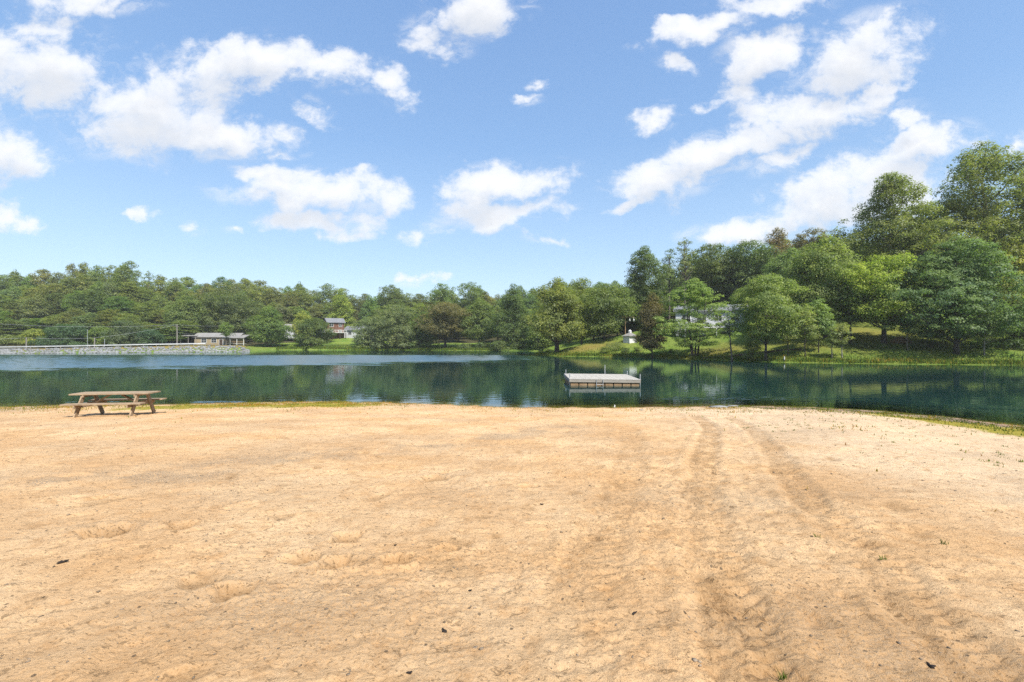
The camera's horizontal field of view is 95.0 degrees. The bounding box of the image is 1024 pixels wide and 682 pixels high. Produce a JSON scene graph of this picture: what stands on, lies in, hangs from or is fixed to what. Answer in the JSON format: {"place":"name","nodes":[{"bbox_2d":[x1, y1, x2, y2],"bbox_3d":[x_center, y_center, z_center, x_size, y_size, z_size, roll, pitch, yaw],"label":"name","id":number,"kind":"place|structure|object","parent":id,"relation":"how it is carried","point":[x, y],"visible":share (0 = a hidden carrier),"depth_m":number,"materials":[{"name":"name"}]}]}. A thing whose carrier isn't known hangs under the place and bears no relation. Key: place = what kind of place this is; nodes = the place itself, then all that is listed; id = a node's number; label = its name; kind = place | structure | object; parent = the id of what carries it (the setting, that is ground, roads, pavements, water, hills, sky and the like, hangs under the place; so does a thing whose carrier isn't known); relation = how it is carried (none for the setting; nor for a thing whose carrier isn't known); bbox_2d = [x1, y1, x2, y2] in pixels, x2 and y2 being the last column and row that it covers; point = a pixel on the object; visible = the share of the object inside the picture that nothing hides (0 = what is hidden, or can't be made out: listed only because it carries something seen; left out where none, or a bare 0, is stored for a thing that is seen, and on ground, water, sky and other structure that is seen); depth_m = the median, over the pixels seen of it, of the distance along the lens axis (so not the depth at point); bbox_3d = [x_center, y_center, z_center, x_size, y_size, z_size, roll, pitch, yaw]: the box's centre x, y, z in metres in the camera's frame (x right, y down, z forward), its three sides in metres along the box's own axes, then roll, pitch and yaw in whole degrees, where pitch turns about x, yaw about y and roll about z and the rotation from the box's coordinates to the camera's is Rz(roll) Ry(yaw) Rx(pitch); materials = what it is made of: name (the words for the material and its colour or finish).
{"place":"outdoors","nodes":[
{"label":"outdoors","id":0,"kind":"place"},
{"bbox_2d":[0,400,1023,681],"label":"sand beach","id":1,"kind":"structure","parent":0,"point":[746,522],"depth_m":4.24,"materials":[{"name":"beige sand"}]},
{"bbox_2d":[59,391,166,417],"bbox_3d":[-13.750,2.209,16.300,2.440,0.849,1.528,0,0,-8],"label":"picnic table","id":2,"kind":"object","parent":1,"relation":"on","point":[99,403],"visible":0.97,"depth_m":16.09,"materials":[{"name":"brown wood"}]},
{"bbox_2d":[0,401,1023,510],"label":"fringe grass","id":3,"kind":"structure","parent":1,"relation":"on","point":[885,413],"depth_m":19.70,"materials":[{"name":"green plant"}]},
{"bbox_2d":[0,408,1023,680],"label":"sand debris","id":4,"kind":"object","parent":1,"relation":"on","point":[476,564],"visible":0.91,"depth_m":3.43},
{"bbox_2d":[0,350,1023,418],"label":"lake water","id":5,"kind":"structure","parent":0,"point":[43,379],"depth_m":37.55,"materials":[{"name":"teal liquid"}]},
{"bbox_2d":[564,370,640,385],"bbox_3d":[6.347,2.775,33.895,4.840,1.850,4.963,0,0,2],"label":"swimming raft","id":6,"kind":"object","parent":5,"relation":"on","point":[600,379],"visible":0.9,"depth_m":31.59,"materials":[{"name":"white plastic"}]},
{"bbox_2d":[0,299,1023,421],"bbox_3d":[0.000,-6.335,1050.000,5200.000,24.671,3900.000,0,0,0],"label":"terrain","id":7,"kind":"structure","parent":0,"point":[866,332],"depth_m":69.26,"materials":[{"name":"green plant"}]},
{"bbox_2d":[0,285,28,319],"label":"tree","id":8,"kind":"object","parent":7,"relation":"on","point":[13,294],"visible":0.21,"depth_m":176.85,"materials":[{"name":"green plant"}]},
{"bbox_2d":[0,319,35,336],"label":"tree","id":9,"kind":"object","parent":7,"relation":"on","point":[6,328],"visible":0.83,"depth_m":144.19,"materials":[{"name":"green plant"}]},
{"bbox_2d":[0,300,36,320],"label":"tree","id":10,"kind":"object","parent":7,"relation":"on","point":[19,311],"visible":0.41,"depth_m":162.44,"materials":[{"name":"green plant"}]},
{"bbox_2d":[15,328,50,345],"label":"shrub","id":11,"kind":"object","parent":7,"relation":"on","point":[30,333],"visible":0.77,"depth_m":132.79,"materials":[{"name":"green plant"}]},
{"bbox_2d":[17,283,49,315],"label":"tree","id":12,"kind":"object","parent":7,"relation":"on","point":[32,290],"visible":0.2,"depth_m":176.44,"materials":[{"name":"green plant"}]},
{"bbox_2d":[16,293,53,328],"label":"tree","id":13,"kind":"object","parent":7,"relation":"on","point":[37,312],"visible":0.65,"depth_m":158.80,"materials":[{"name":"green plant"}]},
{"bbox_2d":[25,268,53,286],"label":"tree","id":14,"kind":"object","parent":7,"relation":"on","point":[42,277],"visible":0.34,"depth_m":204.04,"materials":[{"name":"green plant"}]},
{"bbox_2d":[31,292,70,324],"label":"tree","id":15,"kind":"object","parent":7,"relation":"on","point":[56,310],"visible":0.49,"depth_m":163.83,"materials":[{"name":"green plant"}]},
{"bbox_2d":[32,283,73,311],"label":"tree","id":16,"kind":"object","parent":7,"relation":"on","point":[56,287],"visible":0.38,"depth_m":176.14,"materials":[{"name":"green plant"}]},
{"bbox_2d":[23,323,98,346],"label":"shrub","id":17,"kind":"object","parent":7,"relation":"on","point":[64,337],"visible":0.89,"depth_m":132.39,"materials":[{"name":"green plant"}]},
{"bbox_2d":[51,308,95,331],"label":"tree","id":18,"kind":"object","parent":7,"relation":"on","point":[65,320],"visible":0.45,"depth_m":146.55,"materials":[{"name":"green plant"}]},
{"bbox_2d":[58,288,88,320],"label":"tree","id":19,"kind":"object","parent":7,"relation":"on","point":[66,305],"visible":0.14,"depth_m":162.59,"materials":[{"name":"green plant"}]},
{"bbox_2d":[61,272,103,299],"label":"tree","id":20,"kind":"object","parent":7,"relation":"on","point":[85,283],"visible":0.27,"depth_m":184.68,"materials":[{"name":"green plant"}]},
{"bbox_2d":[62,312,104,338],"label":"tree","id":21,"kind":"object","parent":7,"relation":"on","point":[82,319],"visible":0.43,"depth_m":145.22,"materials":[{"name":"green plant"}]},
{"bbox_2d":[66,290,117,322],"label":"tree","id":22,"kind":"object","parent":7,"relation":"on","point":[90,307],"visible":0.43,"depth_m":157.64,"materials":[{"name":"green plant"}]},
{"bbox_2d":[83,326,112,346],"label":"shrub","id":23,"kind":"object","parent":7,"relation":"on","point":[93,332],"visible":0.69,"depth_m":135.62,"materials":[{"name":"green plant"}]},
{"bbox_2d":[0,343,205,348],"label":"guardrail","id":24,"kind":"object","parent":7,"relation":"on","point":[116,345],"visible":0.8,"depth_m":121.59,"materials":[{"name":"grey metal"}]},
{"bbox_2d":[88,309,129,336],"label":"tree","id":25,"kind":"object","parent":7,"relation":"on","point":[109,317],"visible":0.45,"depth_m":146.94,"materials":[{"name":"green plant"}]},
{"bbox_2d":[100,276,123,306],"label":"tree","id":26,"kind":"object","parent":7,"relation":"on","point":[110,287],"visible":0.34,"depth_m":176.48,"materials":[{"name":"green plant"}]},
{"bbox_2d":[99,320,144,346],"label":"shrub","id":27,"kind":"object","parent":7,"relation":"on","point":[118,330],"visible":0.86,"depth_m":133.09,"materials":[{"name":"green plant"}]},
{"bbox_2d":[95,296,148,325],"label":"tree","id":28,"kind":"object","parent":7,"relation":"on","point":[119,303],"visible":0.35,"depth_m":158.58,"materials":[{"name":"green plant"}]},
{"bbox_2d":[0,345,249,353],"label":"riprap stones","id":29,"kind":"object","parent":7,"relation":"on","point":[105,349],"visible":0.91,"depth_m":121.17,"materials":[{"name":"grey stone"}]},
{"bbox_2d":[112,260,141,297],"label":"poplar tree","id":30,"kind":"object","parent":7,"relation":"on","point":[127,269],"visible":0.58,"depth_m":187.33,"materials":[{"name":"green plant"}]},
{"bbox_2d":[110,279,143,309],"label":"tree","id":31,"kind":"object","parent":7,"relation":"on","point":[131,290],"visible":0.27,"depth_m":180.91,"materials":[{"name":"green plant"}]},
{"bbox_2d":[126,301,166,327],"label":"tree","id":32,"kind":"object","parent":7,"relation":"on","point":[141,311],"visible":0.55,"depth_m":159.65,"materials":[{"name":"green plant"}]},
{"bbox_2d":[130,328,167,346],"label":"shrub","id":33,"kind":"object","parent":7,"relation":"on","point":[150,336],"visible":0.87,"depth_m":136.62,"materials":[{"name":"green plant"}]},
{"bbox_2d":[145,274,169,301],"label":"tree","id":34,"kind":"object","parent":7,"relation":"on","point":[159,282],"visible":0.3,"depth_m":199.30,"materials":[{"name":"green plant"}]},
{"bbox_2d":[157,325,190,342],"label":"tree","id":35,"kind":"object","parent":7,"relation":"on","point":[169,338],"visible":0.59,"depth_m":145.60,"materials":[{"name":"green plant"}]},
{"bbox_2d":[164,277,184,303],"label":"poplar tree","id":36,"kind":"object","parent":7,"relation":"on","point":[174,295],"visible":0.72,"depth_m":194.98,"materials":[{"name":"green plant"}]},
{"bbox_2d":[155,320,206,340],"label":"tree","id":37,"kind":"object","parent":7,"relation":"on","point":[192,328],"visible":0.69,"depth_m":149.21,"materials":[{"name":"green plant"}]},
{"bbox_2d":[161,295,216,334],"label":"oak tree","id":38,"kind":"object","parent":7,"relation":"on","point":[185,303],"visible":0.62,"depth_m":156.25,"materials":[{"name":"green plant"}]},
{"bbox_2d":[204,282,236,296],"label":"tree","id":39,"kind":"object","parent":7,"relation":"on","point":[221,287],"visible":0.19,"depth_m":217.50,"materials":[{"name":"green plant"}]},
{"bbox_2d":[193,333,248,345],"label":"tan house","id":40,"kind":"structure","parent":7,"relation":"on","point":[218,339],"depth_m":149.04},
{"bbox_2d":[179,291,265,333],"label":"oak tree","id":41,"kind":"object","parent":7,"relation":"on","point":[239,305],"visible":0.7,"depth_m":164.18,"materials":[{"name":"green plant"}]},
{"bbox_2d":[237,279,257,298],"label":"tree","id":42,"kind":"object","parent":7,"relation":"on","point":[245,287],"visible":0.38,"depth_m":221.11,"materials":[{"name":"green plant"}]},
{"bbox_2d":[247,285,282,305],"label":"tree","id":43,"kind":"object","parent":7,"relation":"on","point":[259,293],"visible":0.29,"depth_m":216.93,"materials":[{"name":"green plant"}]},
{"bbox_2d":[241,305,294,346],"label":"maple tree","id":44,"kind":"object","parent":7,"relation":"on","point":[267,334],"visible":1,"depth_m":158.25,"materials":[{"name":"green plant"}]},
{"bbox_2d":[259,287,287,311],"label":"tree","id":45,"kind":"object","parent":7,"relation":"on","point":[276,295],"visible":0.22,"depth_m":216.38,"materials":[{"name":"green plant"}]},
{"bbox_2d":[267,303,293,336],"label":"tree","id":46,"kind":"object","parent":7,"relation":"on","point":[283,309],"visible":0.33,"depth_m":187.38,"materials":[{"name":"green plant"}]},
{"bbox_2d":[275,291,300,309],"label":"tree","id":47,"kind":"object","parent":7,"relation":"on","point":[293,298],"visible":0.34,"depth_m":214.04,"materials":[{"name":"green plant"}]},
{"bbox_2d":[289,311,312,339],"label":"maple tree","id":48,"kind":"object","parent":7,"relation":"on","point":[300,315],"visible":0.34,"depth_m":170.59,"materials":[{"name":"green plant"}]},
{"bbox_2d":[284,290,319,317],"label":"tree","id":49,"kind":"object","parent":7,"relation":"on","point":[304,302],"visible":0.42,"depth_m":220.29,"materials":[{"name":"green plant"}]},
{"bbox_2d":[293,317,337,345],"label":"maple tree","id":50,"kind":"object","parent":7,"relation":"on","point":[314,326],"visible":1,"depth_m":162.41,"materials":[{"name":"green plant"}]},
{"bbox_2d":[310,283,337,313],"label":"tree","id":51,"kind":"object","parent":7,"relation":"on","point":[320,295],"visible":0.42,"depth_m":235.63,"materials":[{"name":"green plant"}]},
{"bbox_2d":[319,318,346,339],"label":"brown house","id":52,"kind":"structure","parent":7,"relation":"on","point":[336,325],"depth_m":174.50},
{"bbox_2d":[326,288,355,327],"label":"ash tree","id":53,"kind":"object","parent":7,"relation":"on","point":[340,301],"visible":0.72,"depth_m":198.57,"materials":[{"name":"green plant"}]},
{"bbox_2d":[342,298,366,324],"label":"tree","id":54,"kind":"object","parent":7,"relation":"on","point":[358,310],"visible":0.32,"depth_m":221.44,"materials":[{"name":"green plant"}]},
{"bbox_2d":[349,316,386,346],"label":"willow tree","id":55,"kind":"object","parent":7,"relation":"on","point":[365,336],"visible":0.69,"depth_m":159.33,"materials":[{"name":"green plant"}]},
{"bbox_2d":[276,345,502,350],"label":"shore grass","id":56,"kind":"structure","parent":7,"relation":"on","point":[329,347],"depth_m":155.72,"materials":[{"name":"green plant"}]},
{"bbox_2d":[375,284,408,335],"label":"oak tree","id":57,"kind":"object","parent":7,"relation":"on","point":[394,292],"visible":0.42,"depth_m":208.39,"materials":[{"name":"green plant"}]},
{"bbox_2d":[366,304,418,348],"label":"willow tree","id":58,"kind":"object","parent":7,"relation":"on","point":[399,316],"visible":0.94,"depth_m":156.96,"materials":[{"name":"green plant"}]},
{"bbox_2d":[403,311,443,346],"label":"willow tree","id":59,"kind":"object","parent":7,"relation":"on","point":[421,337],"visible":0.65,"depth_m":159.15,"materials":[{"name":"green plant"}]},
{"bbox_2d":[423,283,455,309],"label":"oak tree","id":60,"kind":"object","parent":7,"relation":"on","point":[443,293],"visible":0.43,"depth_m":211.09,"materials":[{"name":"green plant"}]},
{"bbox_2d":[412,301,476,347],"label":"maple tree","id":61,"kind":"object","parent":7,"relation":"on","point":[451,327],"visible":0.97,"depth_m":152.31,"materials":[{"name":"green plant"}]},
{"bbox_2d":[454,281,485,311],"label":"oak tree","id":62,"kind":"object","parent":7,"relation":"on","point":[469,297],"visible":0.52,"depth_m":212.26,"materials":[{"name":"green plant"}]},
{"bbox_2d":[457,298,499,341],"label":"maple tree","id":63,"kind":"object","parent":7,"relation":"on","point":[477,329],"visible":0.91,"depth_m":155.11,"materials":[{"name":"green plant"}]},
{"bbox_2d":[487,284,532,343],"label":"oak tree","id":64,"kind":"object","parent":7,"relation":"on","point":[515,304],"visible":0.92,"depth_m":148.09,"materials":[{"name":"green plant"}]},
{"bbox_2d":[524,300,553,349],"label":"oak tree","id":65,"kind":"object","parent":7,"relation":"on","point":[540,341],"visible":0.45,"depth_m":138.82,"materials":[{"name":"green plant"}]},
{"bbox_2d":[519,276,588,352],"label":"maple tree","id":66,"kind":"object","parent":7,"relation":"on","point":[547,324],"visible":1,"depth_m":95.64,"materials":[{"name":"green plant"}]},
{"bbox_2d":[565,276,601,344],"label":"maple tree","id":67,"kind":"object","parent":7,"relation":"on","point":[579,287],"visible":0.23,"depth_m":111.02,"materials":[{"name":"green plant"}]},
{"bbox_2d":[572,282,640,339],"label":"maple tree","id":68,"kind":"object","parent":7,"relation":"on","point":[607,324],"visible":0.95,"depth_m":98.87,"materials":[{"name":"green plant"}]},
{"bbox_2d":[613,314,642,334],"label":"tree","id":69,"kind":"object","parent":7,"relation":"on","point":[628,327],"visible":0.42,"depth_m":114.88,"materials":[{"name":"green plant"}]},
{"bbox_2d":[619,245,674,327],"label":"poplar tree","id":70,"kind":"object","parent":7,"relation":"on","point":[649,268],"visible":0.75,"depth_m":108.00,"materials":[{"name":"green plant"}]},
{"bbox_2d":[632,292,669,357],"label":"cedar tree","id":71,"kind":"object","parent":7,"relation":"on","point":[650,311],"visible":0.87,"depth_m":81.99,"materials":[{"name":"green plant"}]},
{"bbox_2d":[658,249,680,321],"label":"locust tree","id":72,"kind":"object","parent":7,"relation":"on","point":[670,277],"visible":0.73,"depth_m":113.80,"materials":[{"name":"green plant"}]},
{"bbox_2d":[672,237,696,303],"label":"locust tree","id":73,"kind":"object","parent":7,"relation":"on","point":[682,251],"visible":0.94,"depth_m":112.76,"materials":[{"name":"green plant"}]},
{"bbox_2d":[650,278,743,357],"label":"dogwood tree","id":74,"kind":"object","parent":7,"relation":"on","point":[690,333],"visible":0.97,"depth_m":78.25,"materials":[{"name":"green plant"}]},
{"bbox_2d":[673,304,747,335],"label":"white house","id":75,"kind":"structure","parent":7,"relation":"on","point":[679,316],"depth_m":93.63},
{"bbox_2d":[673,242,751,304],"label":"oak tree","id":76,"kind":"object","parent":7,"relation":"on","point":[702,266],"visible":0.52,"depth_m":115.03,"materials":[{"name":"green plant"}]},
{"bbox_2d":[713,314,740,360],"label":"tree","id":77,"kind":"object","parent":7,"relation":"on","point":[727,326],"visible":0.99,"depth_m":70.92,"materials":[{"name":"green plant"}]},
{"bbox_2d":[712,239,781,303],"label":"oak tree","id":78,"kind":"object","parent":7,"relation":"on","point":[739,251],"visible":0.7,"depth_m":110.10,"materials":[{"name":"green plant"}]},
{"bbox_2d":[740,337,767,359],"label":"shrub","id":79,"kind":"object","parent":7,"relation":"on","point":[748,346],"visible":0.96,"depth_m":69.70,"materials":[{"name":"green plant"}]},
{"bbox_2d":[723,273,815,360],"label":"willow tree","id":80,"kind":"object","parent":7,"relation":"on","point":[760,289],"visible":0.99,"depth_m":66.09,"materials":[{"name":"green plant"}]},
{"bbox_2d":[760,228,793,273],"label":"rusty tree","id":81,"kind":"object","parent":7,"relation":"on","point":[781,242],"visible":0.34,"depth_m":121.39,"materials":[{"name":"green plant"}]},
{"bbox_2d":[533,345,1023,364],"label":"bank grass","id":82,"kind":"structure","parent":7,"relation":"on","point":[1010,361],"depth_m":65.25,"materials":[{"name":"green plant"}]},
{"bbox_2d":[749,245,833,320],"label":"ash tree","id":83,"kind":"object","parent":7,"relation":"on","point":[777,261],"visible":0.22,"depth_m":83.80,"materials":[{"name":"green plant"}]},
{"bbox_2d":[792,303,822,356],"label":"sapling","id":84,"kind":"object","parent":7,"relation":"on","point":[807,329],"visible":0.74,"depth_m":67.52,"materials":[{"name":"green plant"}]},
{"bbox_2d":[787,227,850,273],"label":"rusty tree","id":85,"kind":"object","parent":7,"relation":"on","point":[801,242],"visible":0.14,"depth_m":118.97,"materials":[{"name":"green plant"}]},
{"bbox_2d":[804,298,836,352],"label":"sapling","id":86,"kind":"object","parent":7,"relation":"on","point":[823,325],"visible":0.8,"depth_m":68.26,"materials":[{"name":"green plant"}]},
{"bbox_2d":[767,233,875,338],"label":"ash tree","id":87,"kind":"object","parent":7,"relation":"on","point":[818,269],"visible":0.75,"depth_m":72.44,"materials":[{"name":"green plant"}]},
{"bbox_2d":[829,322,853,357],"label":"sapling","id":88,"kind":"object","parent":7,"relation":"on","point":[841,330],"visible":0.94,"depth_m":65.22,"materials":[{"name":"green plant"}]},
{"bbox_2d":[815,275,880,343],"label":"ash tree","id":89,"kind":"object","parent":7,"relation":"on","point":[845,315],"visible":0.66,"depth_m":69.87,"materials":[{"name":"green plant"}]},
{"bbox_2d":[837,250,953,345],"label":"maple tree","id":90,"kind":"object","parent":7,"relation":"on","point":[882,310],"visible":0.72,"depth_m":67.32,"materials":[{"name":"green plant"}]},
{"bbox_2d":[877,301,931,349],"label":"sapling","id":91,"kind":"object","parent":7,"relation":"on","point":[907,328],"visible":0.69,"depth_m":65.81,"materials":[{"name":"green plant"}]},
{"bbox_2d":[829,171,985,320],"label":"tall tree","id":92,"kind":"object","parent":7,"relation":"on","point":[881,230],"visible":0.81,"depth_m":77.91,"materials":[{"name":"green plant"}]},
{"bbox_2d":[909,339,953,348],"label":"shrub","id":93,"kind":"object","parent":7,"relation":"on","point":[921,343],"visible":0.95,"depth_m":66.52,"materials":[{"name":"green plant"}]},
{"bbox_2d":[859,200,1023,313],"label":"tall tree","id":94,"kind":"object","parent":7,"relation":"on","point":[931,219],"visible":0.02,"depth_m":84.41,"materials":[{"name":"green plant"}]},
{"bbox_2d":[876,235,1023,354],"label":"deciduous tree","id":95,"kind":"object","parent":7,"relation":"on","point":[956,316],"visible":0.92,"depth_m":61.96,"materials":[{"name":"green plant"}]},
{"bbox_2d":[895,140,1023,269],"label":"tall tree","id":96,"kind":"object","parent":7,"relation":"on","point":[990,164],"visible":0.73,"depth_m":75.74,"materials":[{"name":"green plant"}]},
{"bbox_2d":[959,340,1001,349],"bbox_3d":[65.278,0.633,65.847,6.050,1.800,5.146,0,0,-43],"label":"shrub","id":97,"kind":"object","parent":7,"relation":"on","point":[972,344],"visible":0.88,"depth_m":64.98,"materials":[{"name":"green plant"}]},
{"bbox_2d":[953,240,1023,316],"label":"ash tree","id":98,"kind":"object","parent":7,"relation":"on","point":[1020,264],"visible":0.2,"depth_m":71.96,"materials":[{"name":"green plant"}]},
{"bbox_2d":[970,311,1012,354],"bbox_3d":[63.429,-1.036,62.621,4.176,6.839,4.490,0,0,0],"label":"sapling","id":99,"kind":"object","parent":7,"relation":"on","point":[979,337],"visible":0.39,"depth_m":62.48,"materials":[{"name":"green plant"}]},
{"bbox_2d":[973,299,1023,342],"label":"ash tree","id":100,"kind":"object","parent":7,"relation":"on","point":[1021,334],"visible":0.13,"depth_m":66.04,"materials":[{"name":"green plant"}]},
{"bbox_2d":[980,170,1023,269],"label":"tall tree","id":101,"kind":"object","parent":7,"relation":"on","point":[1020,205],"visible":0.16,"depth_m":79.27,"materials":[{"name":"green plant"}]},
{"bbox_2d":[991,337,1023,349],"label":"shrub","id":102,"kind":"object","parent":7,"relation":"on","point":[1008,342],"visible":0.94,"depth_m":64.14,"materials":[{"name":"green plant"}]},
{"bbox_2d":[0,0,1023,318],"label":"sky","id":103,"kind":"structure","parent":0,"point":[359,147],"materials":[{"name":"blue"}]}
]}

